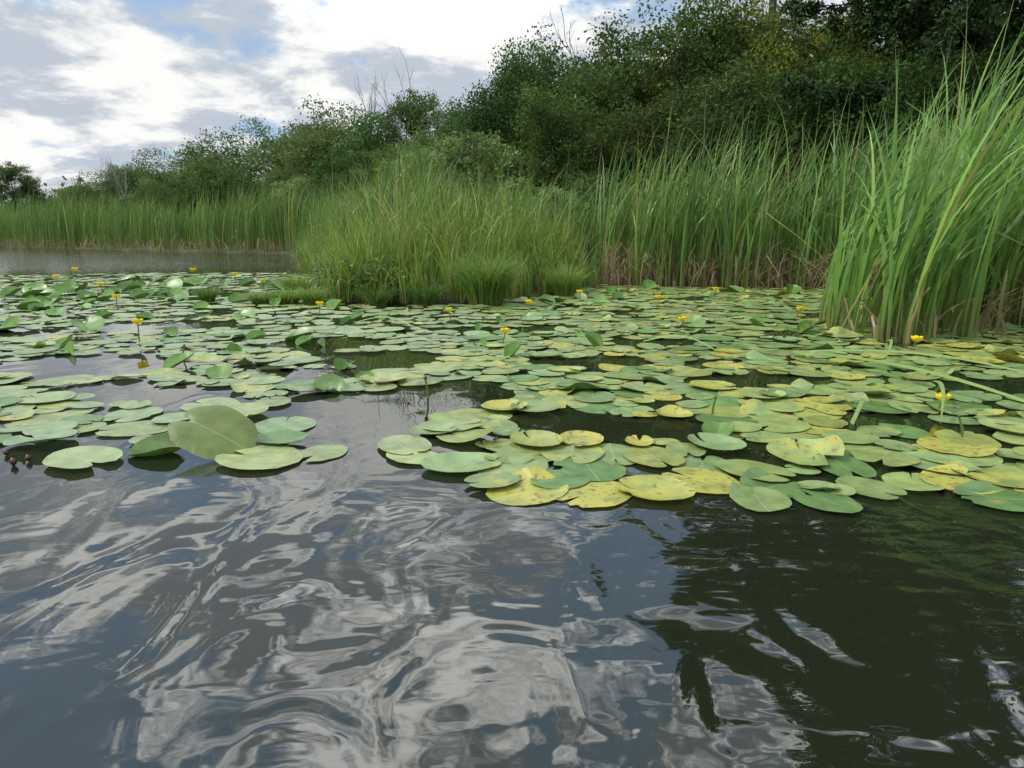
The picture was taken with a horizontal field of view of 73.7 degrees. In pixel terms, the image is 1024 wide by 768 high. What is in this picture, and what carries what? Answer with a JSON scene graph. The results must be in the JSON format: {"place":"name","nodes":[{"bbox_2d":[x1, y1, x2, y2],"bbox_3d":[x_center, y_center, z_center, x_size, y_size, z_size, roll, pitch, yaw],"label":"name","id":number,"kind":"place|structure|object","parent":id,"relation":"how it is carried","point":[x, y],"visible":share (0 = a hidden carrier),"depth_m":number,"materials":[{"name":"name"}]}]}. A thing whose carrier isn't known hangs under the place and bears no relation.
{"place":"outdoors","nodes":[
{"label":"outdoors","id":0,"kind":"place"},
{"bbox_2d":[1,237,871,302],"bbox_3d":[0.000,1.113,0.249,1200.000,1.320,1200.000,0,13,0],"label":"marsh ground","id":1,"kind":"structure","parent":0,"point":[224,249],"depth_m":15.34,"materials":[{"name":"brown soil"}]},
{"bbox_2d":[0,159,43,213],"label":"birch tree","id":2,"kind":"object","parent":1,"relation":"on","point":[9,173],"visible":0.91,"depth_m":72.55,"materials":[{"name":"green plant"}]},
{"bbox_2d":[24,186,81,220],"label":"willow shrub","id":3,"kind":"object","parent":1,"relation":"on","point":[41,198],"visible":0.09,"depth_m":74.30,"materials":[{"name":"green plant"}]},
{"bbox_2d":[39,186,85,228],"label":"willow shrub","id":4,"kind":"object","parent":1,"relation":"on","point":[56,201],"visible":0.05,"depth_m":65.95,"materials":[{"name":"green plant"}]},
{"bbox_2d":[51,170,123,216],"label":"willow shrub","id":5,"kind":"object","parent":1,"relation":"on","point":[87,189],"visible":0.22,"depth_m":59.76,"materials":[{"name":"green plant"}]},
{"bbox_2d":[84,161,147,215],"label":"alder tree","id":6,"kind":"object","parent":1,"relation":"on","point":[109,185],"visible":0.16,"depth_m":54.40,"materials":[{"name":"green plant"}]},
{"bbox_2d":[102,150,129,200],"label":"dead tree","id":7,"kind":"object","parent":1,"relation":"on","point":[126,186],"visible":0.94,"depth_m":50.72,"materials":[{"name":"grey wood"}]},
{"bbox_2d":[104,144,195,221],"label":"willow shrub","id":8,"kind":"object","parent":1,"relation":"on","point":[137,173],"visible":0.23,"depth_m":51.47,"materials":[{"name":"green plant"}]},
{"bbox_2d":[134,160,247,230],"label":"willow shrub","id":9,"kind":"object","parent":1,"relation":"on","point":[202,181],"visible":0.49,"depth_m":40.14,"materials":[{"name":"green plant"}]},
{"bbox_2d":[136,141,262,218],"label":"willow shrub","id":10,"kind":"object","parent":1,"relation":"on","point":[183,153],"visible":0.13,"depth_m":47.91,"materials":[{"name":"green plant"}]},
{"bbox_2d":[177,112,288,217],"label":"willow shrub","id":11,"kind":"object","parent":1,"relation":"on","point":[240,180],"visible":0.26,"depth_m":43.43,"materials":[{"name":"green plant"}]},
{"bbox_2d":[219,121,322,219],"bbox_3d":[-12.884,-12.285,42.114,8.507,7.706,8.185,1,13,7],"label":"willow shrub","id":12,"kind":"object","parent":1,"relation":"on","point":[245,169],"visible":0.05,"depth_m":39.86,"materials":[{"name":"green plant"}]},
{"bbox_2d":[257,147,327,226],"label":"willow shrub","id":13,"kind":"object","parent":1,"relation":"on","point":[278,172],"visible":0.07,"depth_m":34.36,"materials":[{"name":"green plant"}]},
{"bbox_2d":[269,169,324,241],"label":"willow shrub","id":14,"kind":"object","parent":1,"relation":"on","point":[292,183],"visible":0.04,"depth_m":32.49,"materials":[{"name":"green plant"}]},
{"bbox_2d":[272,123,345,178],"bbox_3d":[-10.795,-11.754,40.779,7.219,7.172,8.263,-12,17,-43],"label":"alder tree","id":15,"kind":"object","parent":1,"relation":"on","point":[304,139],"depth_m":39.16,"materials":[{"name":"green plant"}]},
{"bbox_2d":[256,93,365,189],"bbox_3d":[-9.249,-11.123,36.653,7.901,7.804,9.615,10,16,38],"label":"willow shrub","id":16,"kind":"object","parent":1,"relation":"on","point":[321,138],"visible":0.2,"depth_m":33.62,"materials":[{"name":"green plant"}]},
{"bbox_2d":[299,103,405,199],"bbox_3d":[-6.362,-9.623,32.727,7.535,6.529,7.250,-2,13,-7],"label":"willow shrub","id":17,"kind":"object","parent":1,"relation":"on","point":[362,142],"visible":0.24,"depth_m":30.78,"materials":[{"name":"green plant"}]},
{"bbox_2d":[311,251,406,301],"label":"leafy marsh herbs","id":18,"kind":"object","parent":1,"relation":"on","point":[357,282],"visible":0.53,"depth_m":8.81,"materials":[{"name":"green plant"}]},
{"bbox_2d":[352,75,385,128],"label":"dead tree","id":19,"kind":"object","parent":1,"relation":"on","point":[370,96],"visible":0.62,"depth_m":31.54,"materials":[{"name":"grey wood"}]},
{"bbox_2d":[367,45,412,144],"bbox_3d":[-4.986,-10.295,31.195,2.502,8.516,5.092,2,13,9],"label":"dead tree","id":20,"kind":"object","parent":1,"relation":"on","point":[387,101],"visible":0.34,"depth_m":29.43,"materials":[{"name":"grey wood"}]},
{"bbox_2d":[1,176,780,234],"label":"distant trees","id":21,"kind":"object","parent":1,"relation":"on","point":[62,183],"depth_m":95.89,"materials":[{"name":"green plant"}]},
{"bbox_2d":[374,88,464,164],"bbox_3d":[-3.600,-9.426,30.464,4.672,7.040,4.639,9,16,35],"label":"birch tree","id":22,"kind":"object","parent":1,"relation":"on","point":[400,110],"visible":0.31,"depth_m":29.19,"materials":[{"name":"green plant"}]},
{"bbox_2d":[360,143,488,194],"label":"willow shrub","id":23,"kind":"object","parent":1,"relation":"on","point":[413,153],"visible":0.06,"depth_m":21.44,"materials":[{"name":"green plant"}]},
{"bbox_2d":[372,106,486,203],"bbox_3d":[-2.102,-8.236,27.993,7.175,5.824,5.896,1,13,3],"label":"willow shrub","id":24,"kind":"object","parent":1,"relation":"on","point":[423,141],"visible":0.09,"depth_m":26.41,"materials":[{"name":"green plant"}]},
{"bbox_2d":[400,129,546,209],"bbox_3d":[-1.195,-4.974,18.598,4.304,3.653,3.910,1,13,3],"label":"willow shrub","id":25,"kind":"object","parent":1,"relation":"on","point":[478,147],"visible":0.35,"depth_m":17.91,"materials":[{"name":"green plant"}]},
{"bbox_2d":[447,99,523,207],"bbox_3d":[-0.758,-7.802,25.787,4.263,5.917,4.601,-6,14,-25],"label":"alder tree","id":26,"kind":"object","parent":1,"relation":"on","point":[468,150],"visible":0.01,"depth_m":25.25,"materials":[{"name":"green plant"}]},
{"bbox_2d":[439,38,594,190],"bbox_3d":[0.320,-7.426,22.098,6.463,6.855,5.646,7,14,29],"label":"alder tree","id":27,"kind":"object","parent":1,"relation":"on","point":[481,116],"visible":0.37,"depth_m":20.74,"materials":[{"name":"green plant"}]},
{"bbox_2d":[486,18,648,188],"bbox_3d":[2.038,-7.685,21.956,6.113,7.448,5.664,-4,13,-17],"label":"alder tree","id":28,"kind":"object","parent":1,"relation":"on","point":[533,71],"visible":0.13,"depth_m":20.58,"materials":[{"name":"green plant"}]},
{"bbox_2d":[545,0,634,128],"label":"dead tree","id":29,"kind":"object","parent":1,"relation":"on","point":[569,31],"visible":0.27,"depth_m":22.29,"materials":[{"name":"grey wood"}]},
{"bbox_2d":[558,0,778,193],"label":"alder tree","id":30,"kind":"object","parent":1,"relation":"on","point":[607,87],"visible":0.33,"depth_m":16.86,"materials":[{"name":"green plant"}]},
{"bbox_2d":[620,29,719,208],"bbox_3d":[4.621,-6.367,18.271,3.885,6.457,3.187,2,13,10],"label":"buckthorn shrub","id":31,"kind":"object","parent":1,"relation":"on","point":[643,104],"visible":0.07,"depth_m":17.63,"materials":[{"name":"green plant"}]},
{"bbox_2d":[593,38,887,222],"bbox_3d":[5.037,-5.140,15.741,6.363,5.062,5.559,2,13,9],"label":"shrub","id":32,"kind":"object","parent":1,"relation":"on","point":[742,85],"visible":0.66,"depth_m":14.50,"materials":[{"name":"green plant"}]},
{"bbox_2d":[613,0,906,207],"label":"alder tree","id":33,"kind":"object","parent":1,"relation":"on","point":[787,23],"visible":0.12,"depth_m":16.29,"materials":[{"name":"green plant"}]},
{"bbox_2d":[764,0,776,241],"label":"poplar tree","id":34,"kind":"object","parent":1,"relation":"on","point":[774,2],"visible":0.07,"depth_m":24.41,"materials":[{"name":"green plant"}]},
{"bbox_2d":[695,0,853,255],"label":"buckthorn shrub","id":35,"kind":"object","parent":1,"relation":"on","point":[763,53],"visible":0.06,"depth_m":16.11,"materials":[{"name":"green plant"}]},
{"bbox_2d":[772,13,936,158],"bbox_3d":[8.433,-6.037,17.404,4.062,6.173,4.952,-5,14,-22],"label":"buckthorn shrub","id":36,"kind":"object","parent":1,"relation":"on","point":[845,55],"visible":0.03,"depth_m":16.33,"materials":[{"name":"green plant"}]},
{"bbox_2d":[749,29,1014,207],"bbox_3d":[7.981,-5.140,15.202,5.042,5.305,4.671,8,15,32],"label":"alder tree","id":37,"kind":"object","parent":1,"relation":"on","point":[869,73],"visible":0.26,"depth_m":13.88,"materials":[{"name":"green plant"}]},
{"bbox_2d":[742,0,1023,246],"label":"spruce tree","id":38,"kind":"object","parent":1,"relation":"on","point":[982,18],"visible":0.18,"depth_m":14.01,"materials":[{"name":"green plant"}]},
{"bbox_2d":[773,0,1019,230],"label":"spruce tree","id":39,"kind":"object","parent":1,"relation":"on","point":[814,11],"visible":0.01,"depth_m":17.77,"materials":[{"name":"green plant"}]},
{"bbox_2d":[895,0,1023,141],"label":"alder tree","id":40,"kind":"object","parent":1,"relation":"on","point":[1020,43],"visible":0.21,"depth_m":13.26,"materials":[{"name":"green plant"}]},
{"bbox_2d":[910,0,1023,167],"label":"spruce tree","id":41,"kind":"object","parent":1,"relation":"on","point":[1019,9],"visible":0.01,"depth_m":13.81,"materials":[{"name":"green plant"}]},
{"bbox_2d":[0,0,1012,207],"label":"sky","id":42,"kind":"structure","parent":0,"point":[80,80],"materials":[{"name":"white"}]},
{"bbox_2d":[0,247,1023,767],"bbox_3d":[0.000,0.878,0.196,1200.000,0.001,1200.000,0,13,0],"label":"pond water","id":43,"kind":"structure","parent":0,"point":[364,601],"depth_m":1.72,"materials":[{"name":"black liquid"}]},
{"bbox_2d":[3,449,8,456],"bbox_3d":[-2.075,0.306,2.803,0.021,0.080,0.029,0,13,0],"label":"water lily bud","id":44,"kind":"object","parent":43,"relation":"on","point":[5,452],"visible":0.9,"depth_m":2.79,"materials":[{"name":"purple plant"}]},
{"bbox_2d":[9,457,16,465],"bbox_3d":[-1.961,0.330,2.688,0.030,0.085,0.029,0,13,0],"label":"water lily bud","id":45,"kind":"object","parent":43,"relation":"on","point":[12,461],"visible":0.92,"depth_m":2.67,"materials":[{"name":"plant"}]},
{"bbox_2d":[25,454,31,462],"bbox_3d":[-1.934,0.322,2.728,0.023,0.082,0.036,0,13,0],"label":"water lily bud","id":46,"kind":"object","parent":43,"relation":"on","point":[28,457],"visible":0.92,"depth_m":2.72,"materials":[{"name":"purple plant"}]},
{"bbox_2d":[97,282,104,292],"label":"yellow water lily","id":47,"kind":"object","parent":43,"relation":"on","point":[101,284],"visible":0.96,"depth_m":9.81,"materials":[{"name":"yellow plant"}]},
{"bbox_2d":[112,294,119,306],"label":"yellow water lily","id":48,"kind":"object","parent":43,"relation":"on","point":[116,296],"visible":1,"depth_m":8.24,"materials":[{"name":"yellow plant"}]},
{"bbox_2d":[131,318,142,341],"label":"yellow water lily","id":49,"kind":"object","parent":43,"relation":"on","point":[137,322],"visible":0.99,"depth_m":5.59,"materials":[{"name":"yellow plant"}]},
{"bbox_2d":[0,165,355,254],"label":"cattail bed","id":50,"kind":"object","parent":43,"relation":"on","point":[136,229],"visible":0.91,"depth_m":33.67,"materials":[{"name":"green plant"}]},
{"bbox_2d":[128,405,257,458],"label":"upright lily leaf","id":51,"kind":"object","parent":43,"relation":"on","point":[217,430],"visible":0.99,"depth_m":2.85,"materials":[{"name":"green plant"}]},
{"bbox_2d":[189,284,224,301],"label":"sedge tussock","id":52,"kind":"object","parent":43,"relation":"on","point":[209,296],"visible":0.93,"depth_m":8.82,"materials":[{"name":"green plant"}]},
{"bbox_2d":[234,290,277,303],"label":"sedge tussock","id":53,"kind":"object","parent":43,"relation":"on","point":[255,298],"visible":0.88,"depth_m":8.64,"materials":[{"name":"green plant"}]},
{"bbox_2d":[263,286,303,304],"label":"sedge tussock","id":54,"kind":"object","parent":43,"relation":"on","point":[289,299],"visible":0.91,"depth_m":8.58,"materials":[{"name":"green plant"}]},
{"bbox_2d":[269,266,319,291],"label":"sedge tussock","id":55,"kind":"object","parent":43,"relation":"on","point":[289,282],"visible":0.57,"depth_m":9.43,"materials":[{"name":"green plant"}]},
{"bbox_2d":[285,285,332,305],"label":"sedge tussock","id":56,"kind":"object","parent":43,"relation":"on","point":[309,297],"visible":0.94,"depth_m":8.49,"materials":[{"name":"green plant"}]},
{"bbox_2d":[316,301,323,314],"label":"yellow water lily","id":57,"kind":"object","parent":43,"relation":"on","point":[319,303],"visible":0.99,"depth_m":7.50,"materials":[{"name":"yellow plant"}]},
{"bbox_2d":[298,145,393,205],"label":"willow shrub","id":58,"kind":"object","parent":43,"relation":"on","point":[367,154],"visible":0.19,"depth_m":28.89,"materials":[{"name":"green plant"}]},
{"bbox_2d":[341,280,408,305],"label":"sedge tussock","id":59,"kind":"object","parent":43,"relation":"on","point":[370,299],"visible":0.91,"depth_m":8.44,"materials":[{"name":"green plant"}]},
{"bbox_2d":[372,148,427,198],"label":"buckthorn shrub","id":60,"kind":"object","parent":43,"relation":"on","point":[377,169],"visible":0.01,"depth_m":25.76,"materials":[{"name":"green plant"}]},
{"bbox_2d":[0,274,815,435],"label":"raised lily leaves","id":61,"kind":"object","parent":43,"relation":"on","point":[96,323],"visible":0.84,"depth_m":7.48,"materials":[{"name":"green plant"}]},
{"bbox_2d":[386,278,455,305],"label":"sedge tussock","id":62,"kind":"object","parent":43,"relation":"on","point":[420,296],"visible":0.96,"depth_m":8.47,"materials":[{"name":"green plant"}]},
{"bbox_2d":[423,375,428,398],"bbox_3d":[-0.469,0.042,3.744,0.029,0.186,0.022,0,13,0],"label":"water lily bud","id":63,"kind":"object","parent":43,"relation":"on","point":[425,377],"visible":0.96,"depth_m":3.74,"materials":[{"name":"green plant"}]},
{"bbox_2d":[274,96,610,304],"bbox_3d":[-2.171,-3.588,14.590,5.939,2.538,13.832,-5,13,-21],"label":"marsh grass","id":64,"kind":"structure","parent":43,"relation":"on","point":[411,249],"depth_m":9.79,"materials":[{"name":"green plant"}]},
{"bbox_2d":[445,308,451,319],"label":"yellow water lily","id":65,"kind":"object","parent":43,"relation":"on","point":[448,310],"visible":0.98,"depth_m":6.99,"materials":[{"name":"yellow plant"}]},
{"bbox_2d":[424,247,542,305],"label":"sedge tussock","id":66,"kind":"object","parent":43,"relation":"on","point":[488,284],"visible":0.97,"depth_m":8.31,"materials":[{"name":"green plant"}]},
{"bbox_2d":[500,328,509,342],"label":"yellow water lily","id":67,"kind":"object","parent":43,"relation":"on","point":[504,330],"visible":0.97,"depth_m":5.53,"materials":[{"name":"yellow plant"}]},
{"bbox_2d":[0,272,1023,512],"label":"lily pads","id":68,"kind":"object","parent":43,"relation":"on","point":[513,471],"visible":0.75,"depth_m":3.71,"materials":[{"name":"green plant"}]},
{"bbox_2d":[2,249,1023,448],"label":"floating duckweed","id":69,"kind":"object","parent":43,"relation":"on","point":[426,320],"visible":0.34,"depth_m":9.36,"materials":[{"name":"green plant"}]},
{"bbox_2d":[524,184,599,255],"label":"willow shrub","id":70,"kind":"object","parent":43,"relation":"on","point":[555,190],"visible":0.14,"depth_m":15.31,"materials":[{"name":"green plant"}]},
{"bbox_2d":[537,259,596,296],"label":"sedge tussock","id":71,"kind":"object","parent":43,"relation":"on","point":[563,284],"visible":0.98,"depth_m":9.52,"materials":[{"name":"green plant"}]},
{"bbox_2d":[506,72,651,244],"bbox_3d":[1.665,-5.405,17.708,4.132,4.693,4.460,5,14,23],"label":"alder tree","id":72,"kind":"object","parent":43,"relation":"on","point":[553,142],"visible":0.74,"depth_m":16.45,"materials":[{"name":"green plant"}]},
{"bbox_2d":[408,151,787,287],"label":"cattail flower spikes","id":73,"kind":"object","parent":43,"relation":"on","point":[721,203],"visible":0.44,"depth_m":11.31,"materials":[{"name":"brown plant"}]},
{"bbox_2d":[566,172,644,259],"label":"willow shrub","id":74,"kind":"object","parent":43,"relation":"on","point":[592,186],"visible":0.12,"depth_m":15.82,"materials":[{"name":"green plant"}]},
{"bbox_2d":[678,316,686,327],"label":"yellow water lily","id":75,"kind":"object","parent":43,"relation":"on","point":[681,318],"visible":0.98,"depth_m":6.42,"materials":[{"name":"yellow plant"}]},
{"bbox_2d":[358,316,1023,424],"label":"fallen reed blades","id":76,"kind":"object","parent":43,"relation":"on","point":[861,402],"visible":1,"depth_m":4.22,"materials":[{"name":"plant"}]},
{"bbox_2d":[711,395,716,413],"bbox_3d":[1.005,0.132,3.404,0.014,0.157,0.028,-9,15,-35],"label":"water lily bud","id":77,"kind":"object","parent":43,"relation":"on","point":[714,402],"visible":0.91,"depth_m":3.39,"materials":[{"name":"green plant"}]},
{"bbox_2d":[570,46,1023,304],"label":"cattail bed","id":78,"kind":"object","parent":43,"relation":"on","point":[668,242],"visible":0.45,"depth_m":11.23,"materials":[{"name":"green plant"}]},
{"bbox_2d":[796,306,804,315],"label":"yellow water lily","id":79,"kind":"object","parent":43,"relation":"on","point":[800,309],"visible":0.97,"depth_m":7.16,"materials":[{"name":"yellow plant"}]},
{"bbox_2d":[774,0,1023,343],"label":"cattail bed","id":80,"kind":"object","parent":43,"relation":"on","point":[956,252],"visible":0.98,"depth_m":5.92,"materials":[{"name":"green plant"}]},
{"bbox_2d":[911,335,923,349],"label":"yellow water lily","id":81,"kind":"object","parent":43,"relation":"on","point":[915,338],"visible":0.95,"depth_m":5.28,"materials":[{"name":"yellow plant"}]},
{"bbox_2d":[935,392,951,409],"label":"yellow water lily","id":82,"kind":"object","parent":43,"relation":"on","point":[947,396],"visible":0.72,"depth_m":3.44,"materials":[{"name":"yellow plant"}]},
{"bbox_2d":[958,414,963,436],"bbox_3d":[1.985,0.213,3.021,0.042,0.168,0.015,3,13,12],"label":"water lily bud","id":83,"kind":"object","parent":43,"relation":"on","point":[961,425],"visible":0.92,"depth_m":3.01,"materials":[{"name":"green plant"}]}
]}

